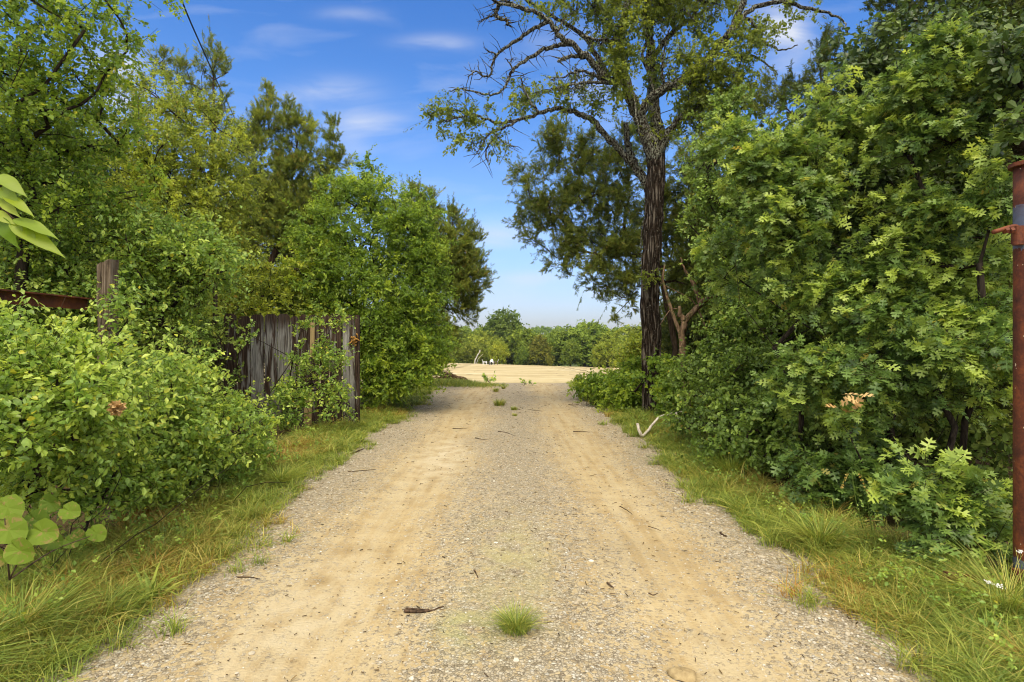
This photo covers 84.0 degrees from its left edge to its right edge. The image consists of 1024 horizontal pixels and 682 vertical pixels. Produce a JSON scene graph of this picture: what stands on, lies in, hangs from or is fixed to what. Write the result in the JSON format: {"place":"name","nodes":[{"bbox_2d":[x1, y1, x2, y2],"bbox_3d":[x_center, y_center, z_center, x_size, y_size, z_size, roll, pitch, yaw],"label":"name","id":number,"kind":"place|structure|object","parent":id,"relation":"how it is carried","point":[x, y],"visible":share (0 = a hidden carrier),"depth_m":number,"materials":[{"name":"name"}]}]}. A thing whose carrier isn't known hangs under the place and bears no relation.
{"place":"outdoors","nodes":[
{"label":"outdoors","id":0,"kind":"place"},
{"bbox_2d":[0,174,64,257],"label":"overhanging sprig","id":1,"kind":"object","parent":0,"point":[35,232],"visible":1,"depth_m":1.75,"materials":[{"name":"green plant"}]},
{"bbox_2d":[181,0,234,117],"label":"power cable","id":2,"kind":"object","parent":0,"point":[201,46],"visible":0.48,"depth_m":8.63,"materials":[{"name":"black plastic"}]},
{"bbox_2d":[223,362,618,382],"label":"sand lot","id":3,"kind":"structure","parent":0,"point":[503,373],"depth_m":57.70,"materials":[{"name":"sand"}]},
{"bbox_2d":[605,322,667,368],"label":"young tree","id":4,"kind":"object","parent":3,"relation":"on","point":[634,343],"visible":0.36,"depth_m":23.73,"materials":[{"name":"green plant"}]},
{"bbox_2d":[659,271,692,365],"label":"shade juniper","id":5,"kind":"object","parent":3,"relation":"on","point":[673,292],"visible":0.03,"depth_m":23.59,"materials":[{"name":"green plant"}]},
{"bbox_2d":[18,383,950,681],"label":"road","id":6,"kind":"structure","parent":0,"point":[392,549],"depth_m":3.54,"materials":[{"name":"gravel"}]},
{"bbox_2d":[235,576,259,578],"bbox_3d":[-1.659,1.490,3.585,0.171,0.008,0.021,0,0,9],"label":"stick","id":7,"kind":"object","parent":6,"relation":"on","point":[246,576],"visible":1,"depth_m":3.59,"materials":[{"name":"wood"}]},
{"bbox_2d":[404,606,443,612],"bbox_3d":[-0.488,1.487,3.149,0.221,0.016,0.056,0,0,-7],"label":"stick","id":8,"kind":"object","parent":6,"relation":"on","point":[413,610],"visible":1,"depth_m":3.13,"materials":[{"name":"wood"}]},
{"bbox_2d":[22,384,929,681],"bbox_3d":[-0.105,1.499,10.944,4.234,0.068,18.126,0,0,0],"label":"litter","id":9,"kind":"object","parent":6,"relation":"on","point":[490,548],"visible":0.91,"depth_m":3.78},
{"bbox_2d":[482,371,496,382],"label":"weed","id":10,"kind":"object","parent":6,"relation":"on","point":[487,378],"visible":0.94,"depth_m":22.04,"materials":[{"name":"green plant"}]},
{"bbox_2d":[492,399,506,405],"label":"grass tuft","id":11,"kind":"object","parent":6,"relation":"on","point":[499,403],"visible":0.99,"depth_m":13.09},
{"bbox_2d":[481,597,551,640],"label":"grass tuft","id":12,"kind":"object","parent":6,"relation":"on","point":[515,624],"visible":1,"depth_m":2.93,"materials":[{"name":"plant"}]},
{"bbox_2d":[667,666,696,681],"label":"rock","id":13,"kind":"object","parent":6,"relation":"on","point":[680,673],"visible":1,"depth_m":2.54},
{"bbox_2d":[0,0,1014,333],"label":"sky","id":14,"kind":"structure","parent":0,"point":[373,63],"materials":[{"name":"blue"}]},
{"bbox_2d":[0,340,1023,652],"bbox_3d":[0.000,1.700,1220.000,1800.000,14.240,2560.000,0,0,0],"label":"ground","id":15,"kind":"structure","parent":0,"point":[892,522],"depth_m":4.82,"materials":[{"name":"beige soil"}]},
{"bbox_2d":[0,588,94,681],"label":"grass tuft","id":16,"kind":"object","parent":15,"relation":"on","point":[12,634],"visible":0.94,"depth_m":2.60,"materials":[{"name":"plant"}]},
{"bbox_2d":[0,103,97,279],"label":"shade tree","id":17,"kind":"object","parent":15,"relation":"on","point":[9,160],"visible":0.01,"depth_m":9.55,"materials":[{"name":"green plant"}]},
{"bbox_2d":[0,493,106,579],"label":"redbud seedling","id":18,"kind":"object","parent":15,"relation":"on","point":[38,527],"visible":1,"depth_m":2.51,"materials":[{"name":"green plant"}]},
{"bbox_2d":[0,54,127,274],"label":"shade tree","id":19,"kind":"object","parent":15,"relation":"on","point":[67,162],"depth_m":10.86,"materials":[{"name":"green plant"}]},
{"bbox_2d":[0,130,128,370],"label":"shade tree","id":20,"kind":"object","parent":15,"relation":"on","point":[53,217],"depth_m":7.54,"materials":[{"name":"green plant"}]},
{"bbox_2d":[0,542,131,595],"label":"grass tuft","id":21,"kind":"object","parent":15,"relation":"on","point":[49,564],"visible":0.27,"depth_m":3.45,"materials":[{"name":"plant"}]},
{"bbox_2d":[0,561,138,650],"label":"grass tuft","id":22,"kind":"object","parent":15,"relation":"on","point":[78,605],"visible":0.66,"depth_m":2.95,"materials":[{"name":"plant"}]},
{"bbox_2d":[0,191,174,466],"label":"privet bush","id":23,"kind":"object","parent":15,"relation":"on","point":[57,284],"visible":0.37,"depth_m":5.70,"materials":[{"name":"green plant"}]},
{"bbox_2d":[0,0,189,450],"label":"plum tree","id":24,"kind":"object","parent":15,"relation":"on","point":[21,163],"visible":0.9,"depth_m":5.31,"materials":[{"name":"green plant"}]},
{"bbox_2d":[35,572,174,638],"bbox_3d":[-2.197,1.407,3.063,0.733,0.186,0.762,0,0,-11],"label":"grass tuft","id":25,"kind":"object","parent":15,"relation":"on","point":[122,597],"visible":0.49,"depth_m":3.08,"materials":[{"name":"plant"}]},
{"bbox_2d":[96,259,119,518],"bbox_3d":[-3.413,0.431,4.799,0.135,2.239,0.135,0,0,0],"label":"gate post","id":26,"kind":"object","parent":15,"relation":"on","point":[107,270],"visible":0.23,"depth_m":4.75,"materials":[{"name":"wood"}]},
{"bbox_2d":[0,289,93,309],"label":"rusty rail","id":27,"kind":"object","parent":26,"relation":"attached to","point":[56,301],"visible":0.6,"depth_m":4.29,"materials":[{"name":"metal"}]},
{"bbox_2d":[0,280,227,575],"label":"privet bush","id":28,"kind":"object","parent":15,"relation":"on","point":[34,422],"visible":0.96,"depth_m":3.42,"materials":[{"name":"green plant"}]},
{"bbox_2d":[105,400,126,415],"bbox_3d":[-2.119,0.361,3.044,0.089,0.095,0.088,0,0,18],"label":"dried leaf ball","id":29,"kind":"object","parent":28,"relation":"in","point":[115,408],"visible":1,"depth_m":3.04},
{"bbox_2d":[3,316,247,427],"bbox_3d":[-5.112,0.511,7.205,3.210,2.072,1.773,0,0,-26],"label":"shrub","id":30,"kind":"object","parent":15,"relation":"on","point":[225,340],"visible":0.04,"depth_m":7.59,"materials":[{"name":"green plant"}]},
{"bbox_2d":[76,128,220,317],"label":"shade juniper","id":31,"kind":"object","parent":15,"relation":"on","point":[115,169],"visible":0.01,"depth_m":11.50,"materials":[{"name":"green plant"}]},
{"bbox_2d":[122,557,186,601],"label":"grass tuft","id":32,"kind":"object","parent":15,"relation":"on","point":[154,584],"visible":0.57,"depth_m":3.31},
{"bbox_2d":[46,54,276,379],"bbox_3d":[-5.045,-1.591,8.424,3.088,5.089,2.565,0,0,0],"label":"hackberry tree","id":33,"kind":"object","parent":15,"relation":"on","point":[199,177],"visible":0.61,"depth_m":8.16,"materials":[{"name":"green plant"}]},
{"bbox_2d":[73,204,250,387],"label":"shade juniper","id":34,"kind":"object","parent":15,"relation":"on","point":[223,361],"visible":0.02,"depth_m":9.69,"materials":[{"name":"green plant"}]},
{"bbox_2d":[45,191,296,431],"bbox_3d":[-3.727,-0.088,6.280,2.178,3.228,2.099,0,0,0],"label":"privet bush","id":35,"kind":"object","parent":15,"relation":"on","point":[182,258],"visible":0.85,"depth_m":6.04,"materials":[{"name":"green plant"}]},
{"bbox_2d":[115,14,237,395],"bbox_3d":[-5.901,-2.238,9.953,2.232,6.734,1.173,0,0,0],"label":"juniper tree","id":36,"kind":"object","parent":15,"relation":"on","point":[219,55],"visible":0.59,"depth_m":9.88,"materials":[{"name":"green plant"}]},
{"bbox_2d":[59,281,294,519],"bbox_3d":[-2.944,0.554,5.095,2.371,2.474,2.333,0,0,-42],"label":"privet bush","id":37,"kind":"object","parent":15,"relation":"on","point":[210,448],"visible":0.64,"depth_m":4.92,"materials":[{"name":"green plant"}]},
{"bbox_2d":[0,382,447,681],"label":"grass","id":38,"kind":"structure","parent":15,"relation":"on","point":[346,435],"depth_m":3.87,"materials":[{"name":"plant"}]},
{"bbox_2d":[187,160,307,390],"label":"shade tree","id":39,"kind":"object","parent":15,"relation":"on","point":[281,312],"visible":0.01,"depth_m":14.20,"materials":[{"name":"green plant"}]},
{"bbox_2d":[202,226,355,386],"bbox_3d":[-5.009,-0.487,11.883,3.123,4.035,2.904,0,0,0],"label":"leafy shrub","id":40,"kind":"object","parent":15,"relation":"on","point":[283,295],"visible":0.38,"depth_m":11.45,"materials":[{"name":"green plant"}]},
{"bbox_2d":[249,460,317,485],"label":"grass tuft","id":41,"kind":"object","parent":15,"relation":"on","point":[279,475],"visible":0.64,"depth_m":5.92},
{"bbox_2d":[215,77,356,399],"bbox_3d":[-5.565,-2.397,13.532,3.879,7.866,2.062,0,0,0],"label":"juniper tree","id":42,"kind":"object","parent":15,"relation":"on","point":[282,181],"visible":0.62,"depth_m":13.32,"materials":[{"name":"green plant"}]},
{"bbox_2d":[278,420,294,431],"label":"weed","id":43,"kind":"object","parent":15,"relation":"on","point":[286,428],"visible":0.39,"depth_m":8.98,"materials":[{"name":"green plant"}]},
{"bbox_2d":[215,313,359,425],"bbox_3d":[-3.875,0.535,9.846,2.508,2.030,0.215,0,0,2],"label":"wooden fence","id":44,"kind":"object","parent":15,"relation":"on","point":[261,355],"visible":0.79,"depth_m":9.83,"materials":[{"name":"grey wood"}]},
{"bbox_2d":[204,298,375,432],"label":"sapling","id":45,"kind":"object","parent":15,"relation":"on","point":[300,395],"visible":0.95,"depth_m":8.91,"materials":[{"name":"green plant"}]},
{"bbox_2d":[269,215,369,352],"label":"shade juniper","id":46,"kind":"object","parent":15,"relation":"on","point":[339,306],"visible":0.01,"depth_m":19.64,"materials":[{"name":"green plant"}]},
{"bbox_2d":[276,142,467,410],"bbox_3d":[-3.075,-1.482,12.768,4.139,6.430,3.917,0,0,0],"label":"cedar elm tree","id":47,"kind":"object","parent":15,"relation":"on","point":[384,372],"visible":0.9,"depth_m":12.13,"materials":[{"name":"green plant"}]},
{"bbox_2d":[367,263,407,378],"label":"shade tree","id":48,"kind":"object","parent":15,"relation":"on","point":[392,307],"visible":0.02,"depth_m":21.55,"materials":[{"name":"green plant"}]},
{"bbox_2d":[399,174,499,374],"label":"juniper tree","id":49,"kind":"object","parent":15,"relation":"on","point":[468,256],"visible":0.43,"depth_m":17.18,"materials":[{"name":"green plant"}]},
{"bbox_2d":[433,371,468,380],"bbox_3d":[-2.197,1.460,21.499,1.690,0.756,1.168,0,0,0],"label":"brush pile","id":50,"kind":"object","parent":15,"relation":"on","point":[454,376],"visible":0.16,"depth_m":21.41,"materials":[{"name":"brown wood"}]},
{"bbox_2d":[447,348,465,362],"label":"distant tree","id":51,"kind":"object","parent":15,"relation":"on","point":[460,359],"visible":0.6,"depth_m":109.35,"materials":[{"name":"green plant"}]},
{"bbox_2d":[453,325,485,361],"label":"distant tree","id":52,"kind":"object","parent":15,"relation":"on","point":[465,332],"visible":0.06,"depth_m":125.27,"materials":[{"name":"green plant"}]},
{"bbox_2d":[431,377,508,388],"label":"grass","id":53,"kind":"structure","parent":15,"relation":"on","point":[453,382],"depth_m":19.05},
{"bbox_2d":[460,340,487,363],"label":"distant tree","id":54,"kind":"object","parent":15,"relation":"on","point":[471,352],"visible":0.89,"depth_m":111.00,"materials":[{"name":"green plant"}]},
{"bbox_2d":[457,326,506,363],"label":"distant tree","id":55,"kind":"object","parent":15,"relation":"on","point":[486,340],"visible":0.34,"depth_m":121.85,"materials":[{"name":"green plant"}]},
{"bbox_2d":[277,324,691,366],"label":"distant wood","id":56,"kind":"object","parent":15,"relation":"on","point":[541,330],"visible":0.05,"depth_m":405.68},
{"bbox_2d":[487,339,511,363],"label":"distant tree","id":57,"kind":"object","parent":15,"relation":"on","point":[497,350],"visible":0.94,"depth_m":108.84,"materials":[{"name":"green plant"}]},
{"bbox_2d":[477,305,529,364],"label":"distant tree","id":58,"kind":"object","parent":15,"relation":"on","point":[503,326],"visible":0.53,"depth_m":130.09,"materials":[{"name":"green plant"}]},
{"bbox_2d":[0,384,1023,681],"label":"ground cover","id":59,"kind":"object","parent":15,"relation":"on","point":[880,574],"visible":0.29,"depth_m":3.66,"materials":[{"name":"green plant"}]},
{"bbox_2d":[514,345,528,364],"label":"distant tree","id":60,"kind":"object","parent":15,"relation":"on","point":[522,356],"visible":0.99,"depth_m":111.46,"materials":[{"name":"green plant"}]},
{"bbox_2d":[505,323,544,364],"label":"distant tree","id":61,"kind":"object","parent":15,"relation":"on","point":[518,339],"visible":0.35,"depth_m":122.65,"materials":[{"name":"green plant"}]},
{"bbox_2d":[527,333,554,365],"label":"distant tree","id":62,"kind":"object","parent":15,"relation":"on","point":[540,351],"visible":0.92,"depth_m":111.76,"materials":[{"name":"green plant"}]},
{"bbox_2d":[546,356,551,365],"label":"distant tree","id":63,"kind":"object","parent":15,"relation":"on","point":[549,361],"visible":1,"depth_m":105.79,"materials":[{"name":"green plant"}]},
{"bbox_2d":[542,327,578,365],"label":"distant tree","id":64,"kind":"object","parent":15,"relation":"on","point":[557,343],"visible":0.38,"depth_m":117.70,"materials":[{"name":"green plant"}]},
{"bbox_2d":[557,339,581,366],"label":"distant tree","id":65,"kind":"object","parent":15,"relation":"on","point":[569,352],"visible":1,"depth_m":107.33,"materials":[{"name":"green plant"}]},
{"bbox_2d":[546,319,610,366],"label":"distant tree","id":66,"kind":"object","parent":15,"relation":"on","point":[585,338],"visible":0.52,"depth_m":117.46,"materials":[{"name":"green plant"}]},
{"bbox_2d":[592,358,597,366],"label":"distant tree","id":67,"kind":"object","parent":15,"relation":"on","point":[595,361],"visible":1,"depth_m":103.79,"materials":[{"name":"green plant"}]},
{"bbox_2d":[586,327,623,367],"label":"distant tree","id":68,"kind":"object","parent":15,"relation":"on","point":[601,365],"visible":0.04,"depth_m":127.88,"materials":[{"name":"green plant"}]},
{"bbox_2d":[588,335,625,367],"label":"distant tree","id":69,"kind":"object","parent":15,"relation":"on","point":[600,355],"visible":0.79,"depth_m":104.83,"materials":[{"name":"green plant"}]},
{"bbox_2d":[502,111,720,360],"bbox_3d":[2.615,-1.851,13.258,5.919,6.775,2.736,0,0,-14],"label":"juniper tree","id":70,"kind":"object","parent":15,"relation":"on","point":[621,242],"visible":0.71,"depth_m":12.72,"materials":[{"name":"green plant"}]},
{"bbox_2d":[596,324,641,366],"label":"distant tree","id":71,"kind":"object","parent":15,"relation":"on","point":[620,331],"visible":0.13,"depth_m":114.67,"materials":[{"name":"green plant"}]},
{"bbox_2d":[407,0,847,411],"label":"oak tree","id":72,"kind":"object","parent":15,"relation":"on","point":[655,135],"visible":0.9,"depth_m":10.79,"materials":[{"name":"green plant"}]},
{"bbox_2d":[566,348,710,421],"bbox_3d":[2.589,1.024,12.178,2.441,1.841,5.843,0,0,0],"label":"oak shrub","id":73,"kind":"object","parent":15,"relation":"on","point":[622,387],"visible":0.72,"depth_m":11.72,"materials":[{"name":"green plant"}]},
{"bbox_2d":[629,166,726,362],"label":"shade juniper","id":74,"kind":"object","parent":15,"relation":"on","point":[687,334],"depth_m":14.97,"materials":[{"name":"green plant"}]},
{"bbox_2d":[659,227,720,387],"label":"shade juniper","id":75,"kind":"object","parent":15,"relation":"on","point":[667,348],"visible":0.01,"depth_m":18.17,"materials":[{"name":"green plant"}]},
{"bbox_2d":[660,257,720,414],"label":"dead tree","id":76,"kind":"object","parent":15,"relation":"on","point":[682,328],"visible":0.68,"depth_m":8.78,"materials":[{"name":"brown wood"}]},
{"bbox_2d":[690,449,765,476],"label":"grass tuft","id":77,"kind":"object","parent":15,"relation":"on","point":[727,464],"visible":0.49,"depth_m":6.02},
{"bbox_2d":[671,119,792,352],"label":"shade tree","id":78,"kind":"object","parent":15,"relation":"on","point":[707,308],"visible":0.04,"depth_m":12.42,"materials":[{"name":"green plant"}]},
{"bbox_2d":[647,328,844,486],"bbox_3d":[2.727,0.732,6.986,2.215,1.829,3.296,0,0,-21],"label":"understory bush","id":79,"kind":"object","parent":15,"relation":"on","point":[730,398],"visible":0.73,"depth_m":6.66,"materials":[{"name":"green plant"}]},
{"bbox_2d":[669,81,841,379],"bbox_3d":[3.676,-1.361,8.468,2.808,5.723,3.250,0,0,0],"label":"greenbriar tree","id":80,"kind":"object","parent":15,"relation":"on","point":[736,321],"visible":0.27,"depth_m":8.30,"materials":[{"name":"green plant"}]},
{"bbox_2d":[728,277,833,371],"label":"shade tree","id":81,"kind":"object","parent":15,"relation":"on","point":[785,340],"depth_m":9.45,"materials":[{"name":"green plant"}]},
{"bbox_2d":[677,60,903,456],"bbox_3d":[2.944,-0.636,5.743,2.118,4.344,1.790,0,0,0],"label":"lobed oak tree","id":82,"kind":"object","parent":15,"relation":"on","point":[760,172],"visible":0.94,"depth_m":5.43,"materials":[{"name":"green plant"}]},
{"bbox_2d":[566,380,1023,681],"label":"grass","id":83,"kind":"structure","parent":15,"relation":"on","point":[747,503],"depth_m":3.37,"materials":[{"name":"plant"}]},
{"bbox_2d":[636,411,681,436],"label":"fallen branch","id":84,"kind":"object","parent":83,"relation":"on","point":[648,429],"visible":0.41,"depth_m":8.82,"materials":[{"name":"white wood"}]},
{"bbox_2d":[854,464,872,532],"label":"seed stalk","id":85,"kind":"object","parent":83,"relation":"on","point":[863,483],"visible":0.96,"depth_m":3.75,"materials":[{"name":"brown plant"}]},
{"bbox_2d":[745,51,844,329],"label":"shade tree","id":86,"kind":"object","parent":15,"relation":"on","point":[783,124],"depth_m":10.81,"materials":[{"name":"green plant"}]},
{"bbox_2d":[752,500,886,552],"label":"grass tuft","id":87,"kind":"object","parent":15,"relation":"on","point":[824,535],"visible":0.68,"depth_m":4.04,"materials":[{"name":"plant"}]},
{"bbox_2d":[840,467,862,527],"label":"seed stalk","id":88,"kind":"object","parent":87,"relation":"on","point":[854,492],"visible":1,"depth_m":3.70,"materials":[{"name":"brown plant"}]},
{"bbox_2d":[766,425,914,521],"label":"lobed oak sapling","id":89,"kind":"object","parent":15,"relation":"on","point":[820,474],"visible":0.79,"depth_m":4.71,"materials":[{"name":"green plant"}]},
{"bbox_2d":[782,235,940,457],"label":"shade tree","id":90,"kind":"object","parent":15,"relation":"on","point":[806,341],"visible":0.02,"depth_m":7.93,"materials":[{"name":"green plant"}]},
{"bbox_2d":[740,108,1015,516],"bbox_3d":[4.962,-0.243,5.481,5.173,4.154,2.640,0,0,0],"label":"dark shrub","id":91,"kind":"object","parent":15,"relation":"on","point":[980,445],"visible":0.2,"depth_m":5.30,"materials":[{"name":"green plant"}]},
{"bbox_2d":[744,252,1012,518],"bbox_3d":[3.084,0.356,4.826,2.258,2.332,1.502,0,0,36],"label":"lobed oak tree","id":92,"kind":"object","parent":15,"relation":"on","point":[917,335],"visible":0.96,"depth_m":4.62,"materials":[{"name":"green plant"}]},
{"bbox_2d":[825,393,874,412],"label":"dead oak leaves","id":93,"kind":"object","parent":92,"relation":"attached to","point":[855,403],"visible":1,"depth_m":4.24,"materials":[{"name":"beige plant"}]},
{"bbox_2d":[742,0,1023,431],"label":"juniper tree","id":94,"kind":"object","parent":15,"relation":"on","point":[787,82],"visible":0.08,"depth_m":9.40,"materials":[{"name":"green plant"}]},
{"bbox_2d":[764,0,1022,464],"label":"post oak tree","id":95,"kind":"object","parent":15,"relation":"on","point":[873,58],"visible":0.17,"depth_m":6.18,"materials":[{"name":"green plant"}]},
{"bbox_2d":[837,11,1023,473],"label":"lobed oak tree","id":96,"kind":"object","parent":15,"relation":"on","point":[922,101],"visible":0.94,"depth_m":4.71,"materials":[{"name":"green plant"}]},
{"bbox_2d":[843,537,1023,632],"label":"grass tuft","id":97,"kind":"object","parent":15,"relation":"on","point":[1006,587],"visible":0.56,"depth_m":3.10,"materials":[{"name":"plant"}]},
{"bbox_2d":[865,436,1012,575],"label":"lobed oak sapling","id":98,"kind":"object","parent":15,"relation":"on","point":[966,507],"visible":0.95,"depth_m":3.53,"materials":[{"name":"green plant"}]},
{"bbox_2d":[913,550,968,571],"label":"weed","id":99,"kind":"object","parent":15,"relation":"on","point":[963,554],"visible":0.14,"depth_m":3.50,"materials":[{"name":"green plant"}]},
{"bbox_2d":[881,0,1021,426],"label":"shade tree","id":100,"kind":"object","parent":15,"relation":"on","point":[1018,8],"depth_m":8.50,"materials":[{"name":"green plant"}]},
{"bbox_2d":[894,182,1012,462],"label":"shade juniper","id":101,"kind":"object","parent":15,"relation":"on","point":[1010,284],"depth_m":6.47,"materials":[{"name":"green plant"}]},
{"bbox_2d":[930,612,1023,681],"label":"grass tuft","id":102,"kind":"object","parent":15,"relation":"on","point":[1015,645],"visible":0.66,"depth_m":2.57,"materials":[{"name":"plant"}]},
{"bbox_2d":[934,8,1023,161],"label":"post oak tree","id":103,"kind":"object","parent":15,"relation":"on","point":[1004,50],"visible":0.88,"depth_m":4.30,"materials":[{"name":"green plant"}]},
{"bbox_2d":[942,0,1022,440],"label":"shade tree","id":104,"kind":"object","parent":15,"relation":"on","point":[999,24],"depth_m":7.82,"materials":[{"name":"green plant"}]},
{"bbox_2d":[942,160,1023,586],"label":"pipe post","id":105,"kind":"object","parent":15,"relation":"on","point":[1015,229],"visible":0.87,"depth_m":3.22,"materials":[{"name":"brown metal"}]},
{"bbox_2d":[984,579,994,628],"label":"wildflower","id":106,"kind":"object","parent":15,"relation":"on","point":[989,582],"visible":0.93,"depth_m":2.75,"materials":[{"name":"white plant"}]},
{"bbox_2d":[992,583,1002,630],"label":"wildflower","id":107,"kind":"object","parent":15,"relation":"on","point":[997,585],"visible":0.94,"depth_m":2.80,"materials":[{"name":"white plant"}]},
{"bbox_2d":[1016,549,1023,598],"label":"wildflower","id":108,"kind":"object","parent":15,"relation":"on","point":[1019,551],"visible":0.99,"depth_m":2.60,"materials":[{"name":"white plant"}]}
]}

